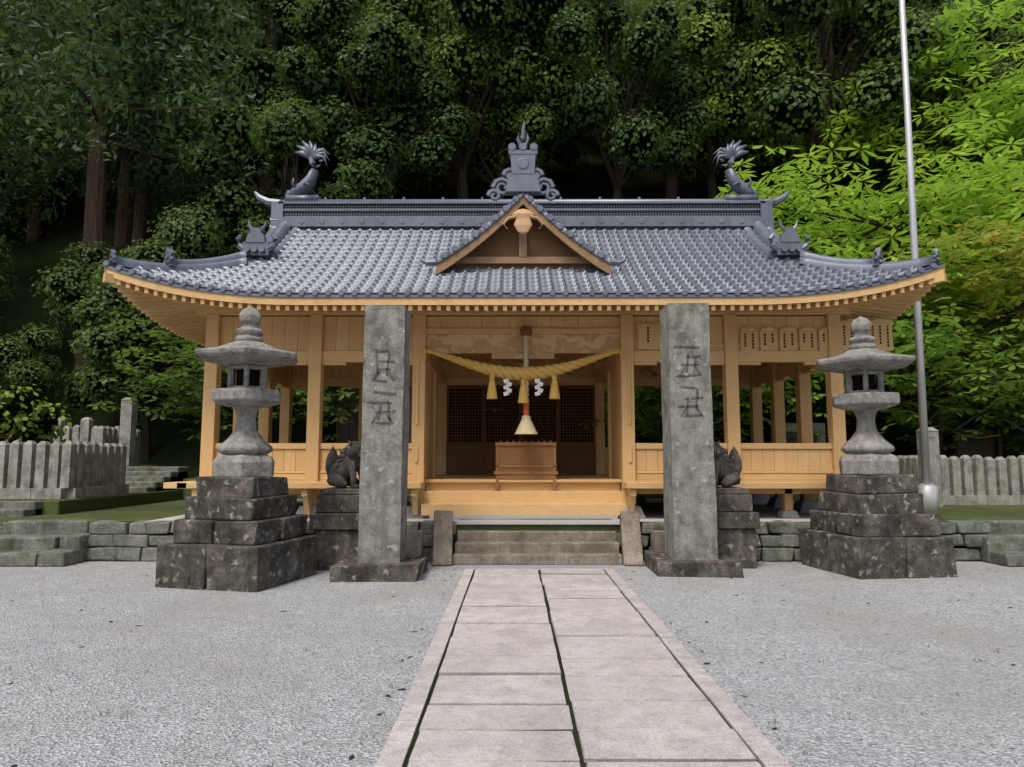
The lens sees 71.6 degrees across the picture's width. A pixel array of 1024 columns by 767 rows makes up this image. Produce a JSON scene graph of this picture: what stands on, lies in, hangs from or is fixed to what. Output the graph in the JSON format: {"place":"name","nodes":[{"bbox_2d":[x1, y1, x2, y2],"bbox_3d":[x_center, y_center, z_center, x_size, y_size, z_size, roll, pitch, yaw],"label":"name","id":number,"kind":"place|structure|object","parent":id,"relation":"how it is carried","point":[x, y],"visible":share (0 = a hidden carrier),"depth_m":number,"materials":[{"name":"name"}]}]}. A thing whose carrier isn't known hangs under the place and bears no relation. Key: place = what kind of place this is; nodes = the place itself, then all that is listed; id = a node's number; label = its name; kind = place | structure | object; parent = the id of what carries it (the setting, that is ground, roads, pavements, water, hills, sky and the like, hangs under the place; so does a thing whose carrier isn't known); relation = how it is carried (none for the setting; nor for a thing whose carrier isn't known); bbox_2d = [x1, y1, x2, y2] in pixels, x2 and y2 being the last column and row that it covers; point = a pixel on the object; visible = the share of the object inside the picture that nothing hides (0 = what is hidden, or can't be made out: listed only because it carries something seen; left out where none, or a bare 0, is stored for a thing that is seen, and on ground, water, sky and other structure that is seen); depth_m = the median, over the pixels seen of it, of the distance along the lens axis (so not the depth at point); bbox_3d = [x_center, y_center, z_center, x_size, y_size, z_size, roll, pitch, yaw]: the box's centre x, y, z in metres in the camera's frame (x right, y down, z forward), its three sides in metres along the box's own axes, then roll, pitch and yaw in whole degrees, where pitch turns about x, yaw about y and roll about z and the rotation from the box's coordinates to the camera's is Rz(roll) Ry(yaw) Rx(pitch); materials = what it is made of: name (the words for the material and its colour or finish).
{"place":"outdoors","nodes":[
{"label":"outdoors","id":0,"kind":"place"},
{"bbox_2d":[0,465,195,516],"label":"terrace","id":1,"kind":"structure","parent":0,"point":[145,483],"depth_m":15.46,"materials":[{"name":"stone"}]},
{"bbox_2d":[0,322,67,422],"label":"bush","id":2,"kind":"object","parent":1,"relation":"on","point":[19,364],"visible":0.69,"depth_m":22.13,"materials":[{"name":"green plant"}]},
{"bbox_2d":[0,382,71,443],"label":"shrub","id":3,"kind":"object","parent":1,"relation":"on","point":[38,424],"visible":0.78,"depth_m":15.53,"materials":[{"name":"green plant"}]},
{"bbox_2d":[0,560,1023,766],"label":"ground","id":4,"kind":"structure","parent":0,"point":[226,704],"depth_m":5.66,"materials":[{"name":"grey gravel"}]},
{"bbox_2d":[0,249,17,294],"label":"tree","id":5,"kind":"object","parent":4,"relation":"on","point":[3,278],"visible":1,"depth_m":24.00,"materials":[{"name":"green plant"}]},
{"bbox_2d":[0,206,21,389],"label":"tree","id":6,"kind":"object","parent":4,"relation":"on","point":[12,332],"visible":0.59,"depth_m":25.32,"materials":[{"name":"green plant"}]},
{"bbox_2d":[0,0,286,377],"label":"tree","id":7,"kind":"object","parent":4,"relation":"on","point":[100,49],"visible":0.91,"depth_m":26.97,"materials":[{"name":"green plant"}]},
{"bbox_2d":[155,306,317,591],"bbox_3d":[-3.614,0.799,9.630,1.490,3.766,1.491,-2,-6,14],"label":"stone lantern","id":8,"kind":"object","parent":4,"relation":"on","point":[241,526],"visible":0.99,"depth_m":9.18,"materials":[{"name":"grey stone"}]},
{"bbox_2d":[86,304,411,442],"bbox_3d":[-7.952,0.739,22.631,8.904,6.956,10.808,2,-7,-21],"label":"tree","id":9,"kind":"object","parent":4,"relation":"on","point":[184,382],"visible":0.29,"depth_m":20.68,"materials":[{"name":"green plant"}]},
{"bbox_2d":[309,440,360,569],"bbox_3d":[-2.529,1.815,10.825,0.820,1.885,1.000,0,-6,0],"label":"guardian lion statue","id":10,"kind":"object","parent":4,"relation":"on","point":[334,522],"visible":0.84,"depth_m":10.40,"materials":[{"name":"stone"}]},
{"bbox_2d":[329,305,427,581],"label":"stone pillar","id":11,"kind":"structure","parent":4,"relation":"on","point":[381,556],"depth_m":9.81,"materials":[{"name":"grey stone"}]},
{"bbox_2d":[0,494,1023,559],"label":"stone platform","id":12,"kind":"structure","parent":4,"relation":"on","point":[653,509],"depth_m":12.44,"materials":[{"name":"grey stone"}]},
{"bbox_2d":[163,307,850,518],"bbox_3d":[0.200,0.650,14.328,11.920,3.728,4.952,0,-6,0],"label":"shrine hall frame","id":13,"kind":"object","parent":12,"relation":"on","point":[479,461],"visible":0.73,"depth_m":12.51,"materials":[{"name":"brown wood"}]},
{"bbox_2d":[423,349,622,402],"bbox_3d":[0.194,-0.133,12.256,3.460,0.946,0.240,0,-6,0],"label":"shimenawa rope","id":14,"kind":"object","parent":13,"relation":"attached to","point":[522,374],"visible":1,"depth_m":12.19,"materials":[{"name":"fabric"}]},
{"bbox_2d":[103,191,944,296],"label":"roof ridges","id":15,"kind":"object","parent":13,"relation":"on","point":[443,212],"visible":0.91,"depth_m":14.65,"materials":[{"name":"grey tile"}]},
{"bbox_2d":[285,141,329,199],"bbox_3d":[-4.335,-4.486,15.028,0.740,1.357,0.735,-6,-8,43],"label":"roof ornament","id":16,"kind":"object","parent":15,"relation":"on","point":[303,187],"visible":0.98,"depth_m":14.95,"materials":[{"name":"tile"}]},
{"bbox_2d":[420,192,625,265],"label":"gable tiles","id":17,"kind":"object","parent":15,"relation":"on","point":[496,217],"visible":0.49,"depth_m":12.36,"materials":[{"name":"grey tile"}]},
{"bbox_2d":[486,121,559,200],"bbox_3d":[0.194,-3.942,12.574,1.312,1.489,0.252,0,-6,0],"label":"roof ornament","id":18,"kind":"object","parent":15,"relation":"on","point":[522,174],"visible":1,"depth_m":12.47,"materials":[{"name":"grey ceramic"}]},
{"bbox_2d":[712,140,758,199],"bbox_3d":[4.736,-4.489,15.002,0.740,1.357,0.735,6,-8,-42],"label":"roof ornament","id":19,"kind":"object","parent":15,"relation":"on","point":[732,152],"visible":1,"depth_m":14.92,"materials":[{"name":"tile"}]},
{"bbox_2d":[115,227,934,292],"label":"roof tiles","id":20,"kind":"object","parent":13,"relation":"on","point":[662,260],"visible":0.82,"depth_m":12.60,"materials":[{"name":"grey tile"}]},
{"bbox_2d":[103,267,946,345],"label":"roof eaves","id":21,"kind":"object","parent":13,"relation":"on","point":[170,308],"visible":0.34,"depth_m":11.39,"materials":[{"name":"beige wood"}]},
{"bbox_2d":[515,326,537,434],"bbox_3d":[0.244,-0.071,12.276,0.400,1.890,0.400,0,-6,0],"label":"bell rope","id":22,"kind":"object","parent":13,"relation":"attached to","point":[526,426],"visible":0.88,"depth_m":12.21,"materials":[{"name":"fabric"}]},
{"bbox_2d":[110,263,944,317],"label":"roof back and ends","id":23,"kind":"structure","parent":13,"relation":"on","point":[519,293],"depth_m":16.26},
{"bbox_2d":[635,318,892,350],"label":"wall plaques","id":24,"kind":"object","parent":13,"relation":"attached to","point":[649,334],"visible":0.8,"depth_m":12.48,"materials":[{"name":"brown wood"}]},
{"bbox_2d":[0,397,1023,506],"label":"stone fences","id":25,"kind":"object","parent":12,"relation":"on","point":[87,458],"visible":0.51,"depth_m":15.18,"materials":[{"name":"grey stone"}]},
{"bbox_2d":[899,0,939,514],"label":"flag pole","id":26,"kind":"object","parent":12,"relation":"on","point":[927,489],"visible":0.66,"depth_m":13.15,"materials":[{"name":"metal"}]},
{"bbox_2d":[915,406,1023,458],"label":"bush","id":27,"kind":"object","parent":12,"relation":"on","point":[983,447],"visible":0.32,"depth_m":21.05,"materials":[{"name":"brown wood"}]},
{"bbox_2d":[0,519,1023,566],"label":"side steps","id":28,"kind":"structure","parent":4,"relation":"on","point":[44,543],"depth_m":11.04,"materials":[{"name":"stone"}]},
{"bbox_2d":[3,565,1020,766],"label":"fallen leaves","id":29,"kind":"object","parent":4,"relation":"on","point":[349,757],"visible":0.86,"depth_m":5.44,"materials":[{"name":"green plant"}]},
{"bbox_2d":[406,510,664,565],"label":"stone stairs","id":30,"kind":"structure","parent":4,"relation":"on","point":[479,547],"depth_m":11.08,"materials":[{"name":"grey stone"}]},
{"bbox_2d":[86,520,992,561],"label":"retaining wall","id":31,"kind":"structure","parent":4,"relation":"on","point":[141,540],"depth_m":11.22,"materials":[{"name":"stone"}]},
{"bbox_2d":[375,568,791,766],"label":"stone path","id":32,"kind":"structure","parent":4,"relation":"on","point":[495,684],"depth_m":4.88,"materials":[{"name":"beige stone"}]},
{"bbox_2d":[485,365,813,490],"bbox_3d":[3.801,0.880,20.803,10.226,6.358,11.553,0,-6,0],"label":"tree","id":33,"kind":"object","parent":4,"relation":"on","point":[645,407],"visible":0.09,"depth_m":19.37,"materials":[{"name":"green plant"}]},
{"bbox_2d":[644,303,743,577],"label":"stone pillar","id":34,"kind":"structure","parent":4,"relation":"on","point":[690,519],"depth_m":10.20,"materials":[{"name":"grey stone"}]},
{"bbox_2d":[604,365,852,436],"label":"tree","id":35,"kind":"object","parent":4,"relation":"on","point":[766,387],"visible":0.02,"depth_m":19.12,"materials":[{"name":"green plant"}]},
{"bbox_2d":[714,441,759,567],"bbox_3d":[3.251,1.835,11.008,0.820,1.885,1.000,0,-6,0],"label":"guardian lion statue","id":36,"kind":"object","parent":4,"relation":"on","point":[738,521],"visible":0.6,"depth_m":10.52,"materials":[{"name":"stone"}]},
{"bbox_2d":[711,377,844,442],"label":"understorey tree","id":37,"kind":"object","parent":4,"relation":"on","point":[742,410],"visible":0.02,"depth_m":22.45,"materials":[{"name":"green plant"}]},
{"bbox_2d":[715,229,959,408],"bbox_3d":[9.464,-0.160,22.977,9.271,8.818,9.955,-2,-6,18],"label":"tree","id":38,"kind":"object","parent":4,"relation":"on","point":[903,317],"visible":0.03,"depth_m":21.78,"materials":[{"name":"green plant"}]},
{"bbox_2d":[715,112,1023,437],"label":"tree","id":39,"kind":"object","parent":4,"relation":"on","point":[892,237],"visible":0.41,"depth_m":22.42,"materials":[{"name":"green plant"}]},
{"bbox_2d":[797,316,957,579],"bbox_3d":[5.246,0.874,10.513,1.502,3.804,1.483,1,-6,-9],"label":"stone lantern","id":40,"kind":"object","parent":4,"relation":"on","point":[870,518],"visible":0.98,"depth_m":10.05,"materials":[{"name":"grey stone"}]},
{"bbox_2d":[763,297,1023,454],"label":"tree","id":41,"kind":"object","parent":4,"relation":"on","point":[973,373],"visible":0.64,"depth_m":18.46,"materials":[{"name":"green plant"}]},
{"bbox_2d":[860,184,1023,402],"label":"maple tree","id":42,"kind":"object","parent":4,"relation":"on","point":[984,239],"visible":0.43,"depth_m":19.21,"materials":[{"name":"green plant"}]},
{"bbox_2d":[947,248,1023,387],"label":"maple tree","id":43,"kind":"object","parent":4,"relation":"on","point":[1020,341],"visible":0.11,"depth_m":23.03,"materials":[{"name":"green plant"}]},
{"bbox_2d":[0,104,1023,490],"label":"hillside terrain","id":44,"kind":"structure","parent":0,"point":[590,178],"depth_m":33.48,"materials":[{"name":"green plant"}]},
{"bbox_2d":[0,170,4,227],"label":"cedar tree","id":45,"kind":"object","parent":44,"relation":"on","point":[2,175],"visible":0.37,"depth_m":35.78,"materials":[{"name":"green plant"}]},
{"bbox_2d":[0,2,68,234],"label":"cedar tree","id":46,"kind":"object","parent":44,"relation":"on","point":[20,204],"visible":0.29,"depth_m":34.34,"materials":[{"name":"green plant"}]},
{"bbox_2d":[0,6,88,207],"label":"cedar tree","id":47,"kind":"object","parent":44,"relation":"on","point":[26,193],"depth_m":39.55,"materials":[{"name":"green plant"}]},
{"bbox_2d":[0,1,117,242],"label":"cedar tree","id":48,"kind":"object","parent":44,"relation":"on","point":[33,227],"visible":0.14,"depth_m":35.15,"materials":[{"name":"green plant"}]},
{"bbox_2d":[2,0,229,246],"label":"cedar tree","id":49,"kind":"object","parent":44,"relation":"on","point":[121,237],"visible":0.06,"depth_m":33.71,"materials":[{"name":"green plant"}]},
{"bbox_2d":[30,202,229,462],"bbox_3d":[-12.418,-1.306,24.459,7.718,10.583,6.391,-1,-6,6],"label":"broadleaf tree","id":50,"kind":"object","parent":44,"relation":"on","point":[83,294],"visible":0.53,"depth_m":23.43,"materials":[{"name":"green plant"}]},
{"bbox_2d":[55,0,228,254],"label":"cedar tree","id":51,"kind":"object","parent":44,"relation":"on","point":[139,232],"visible":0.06,"depth_m":32.54,"materials":[{"name":"green plant"}]},
{"bbox_2d":[82,2,235,194],"bbox_3d":[-18.530,-24.093,41.007,9.867,28.629,12.475,-3,-5,28],"label":"cedar tree","id":52,"kind":"object","parent":44,"relation":"on","point":[177,188],"visible":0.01,"depth_m":39.18,"materials":[{"name":"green plant"}]},
{"bbox_2d":[152,0,315,193],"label":"tree","id":53,"kind":"object","parent":44,"relation":"on","point":[245,52],"visible":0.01,"depth_m":35.96,"materials":[{"name":"green plant"}]},
{"bbox_2d":[163,0,368,197],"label":"broadleaf tree","id":54,"kind":"object","parent":44,"relation":"on","point":[241,14],"visible":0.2,"depth_m":30.37,"materials":[{"name":"green plant"}]},
{"bbox_2d":[160,0,375,198],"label":"broadleaf tree","id":55,"kind":"object","parent":44,"relation":"on","point":[292,19],"visible":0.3,"depth_m":30.33,"materials":[{"name":"green plant"}]},
{"bbox_2d":[178,86,395,254],"bbox_3d":[-8.961,-6.521,28.793,8.718,11.580,7.866,-3,-7,26],"label":"tree","id":56,"kind":"object","parent":44,"relation":"on","point":[296,123],"visible":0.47,"depth_m":27.01,"materials":[{"name":"green plant"}]},
{"bbox_2d":[272,0,479,198],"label":"tree","id":57,"kind":"object","parent":44,"relation":"on","point":[376,50],"visible":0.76,"depth_m":29.12,"materials":[{"name":"green plant"}]},
{"bbox_2d":[349,0,432,189],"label":"broadleaf tree","id":58,"kind":"object","parent":44,"relation":"on","point":[362,15],"visible":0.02,"depth_m":34.95,"materials":[{"name":"green plant"}]},
{"bbox_2d":[336,368,457,446],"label":"tree","id":59,"kind":"object","parent":44,"relation":"on","point":[346,431],"visible":0.05,"depth_m":23.51,"materials":[{"name":"green plant"}]},
{"bbox_2d":[426,8,455,166],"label":"cedar tree","id":60,"kind":"object","parent":44,"relation":"on","point":[451,163],"depth_m":40.98,"materials":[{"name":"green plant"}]},
{"bbox_2d":[342,0,592,198],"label":"broadleaf tree","id":61,"kind":"object","parent":44,"relation":"on","point":[499,17],"visible":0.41,"depth_m":29.90,"materials":[{"name":"green plant"}]},
{"bbox_2d":[405,0,596,198],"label":"tree","id":62,"kind":"object","parent":44,"relation":"on","point":[490,149],"visible":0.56,"depth_m":30.05,"materials":[{"name":"green plant"}]},
{"bbox_2d":[475,0,617,198],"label":"broadleaf tree","id":63,"kind":"object","parent":44,"relation":"on","point":[566,153],"visible":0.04,"depth_m":37.73,"materials":[{"name":"green plant"}]},
{"bbox_2d":[551,0,645,151],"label":"broadleaf tree","id":64,"kind":"object","parent":44,"relation":"on","point":[552,150],"depth_m":42.33,"materials":[{"name":"green plant"}]},
{"bbox_2d":[530,0,717,198],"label":"tree","id":65,"kind":"object","parent":44,"relation":"on","point":[631,40],"visible":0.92,"depth_m":29.43,"materials":[{"name":"green plant"}]},
{"bbox_2d":[582,0,680,172],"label":"broadleaf tree","id":66,"kind":"object","parent":44,"relation":"on","point":[649,169],"depth_m":40.27,"materials":[{"name":"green plant"}]},
{"bbox_2d":[584,0,781,198],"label":"cedar tree","id":67,"kind":"object","parent":44,"relation":"on","point":[671,184],"visible":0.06,"depth_m":34.32,"materials":[{"name":"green plant"}]},
{"bbox_2d":[610,0,827,198],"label":"tree","id":68,"kind":"object","parent":44,"relation":"on","point":[770,63],"visible":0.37,"depth_m":31.23,"materials":[{"name":"green plant"}]},
{"bbox_2d":[717,8,862,199],"bbox_3d":[14.456,-22.801,39.014,10.480,27.792,10.224,0,-5,-1],"label":"cedar tree","id":69,"kind":"object","parent":44,"relation":"on","point":[787,155],"visible":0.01,"depth_m":37.40,"materials":[{"name":"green plant"}]},
{"bbox_2d":[716,7,867,188],"bbox_3d":[14.686,-16.800,38.516,10.257,14.569,9.254,2,-6,-14],"label":"tree","id":70,"kind":"object","parent":44,"relation":"on","point":[777,161],"visible":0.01,"depth_m":37.91,"materials":[{"name":"green plant"}]},
{"bbox_2d":[673,0,953,250],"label":"broadleaf tree","id":71,"kind":"object","parent":44,"relation":"on","point":[805,106],"visible":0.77,"depth_m":29.45,"materials":[{"name":"green plant"}]},
{"bbox_2d":[794,133,856,178],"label":"cedar tree","id":72,"kind":"object","parent":44,"relation":"on","point":[848,169],"depth_m":41.82,"materials":[{"name":"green plant"}]},
{"bbox_2d":[779,0,1023,273],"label":"tree","id":73,"kind":"object","parent":44,"relation":"on","point":[993,103],"visible":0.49,"depth_m":28.40,"materials":[{"name":"green plant"}]},
{"bbox_2d":[811,0,1023,228],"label":"broadleaf tree","id":74,"kind":"object","parent":44,"relation":"on","point":[933,6],"visible":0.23,"depth_m":31.61,"materials":[{"name":"green plant"}]},
{"bbox_2d":[848,0,1023,214],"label":"tree","id":75,"kind":"object","parent":44,"relation":"on","point":[988,2],"visible":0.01,"depth_m":34.55,"materials":[{"name":"green plant"}]},
{"bbox_2d":[927,0,1023,170],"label":"broadleaf tree","id":76,"kind":"object","parent":44,"relation":"on","point":[1013,17],"visible":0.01,"depth_m":34.44,"materials":[{"name":"green plant"}]},
{"bbox_2d":[985,46,1023,180],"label":"tree","id":77,"kind":"object","parent":44,"relation":"on","point":[1013,62],"visible":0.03,"depth_m":33.84,"materials":[{"name":"green plant"}]},
{"bbox_2d":[998,13,1023,197],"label":"broadleaf tree","id":78,"kind":"object","parent":44,"relation":"on","point":[1013,40],"visible":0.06,"depth_m":34.25,"materials":[{"name":"green plant"}]},
{"bbox_2d":[436,196,610,275],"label":"gable","id":79,"kind":"structure","parent":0,"point":[515,236],"depth_m":12.58,"materials":[{"name":"brown wood"}]},
{"bbox_2d":[1009,424,1023,434],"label":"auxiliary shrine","id":80,"kind":"object","parent":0,"point":[1021,426],"visible":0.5,"depth_m":22.57,"materials":[{"name":"brown wood"}]}
]}

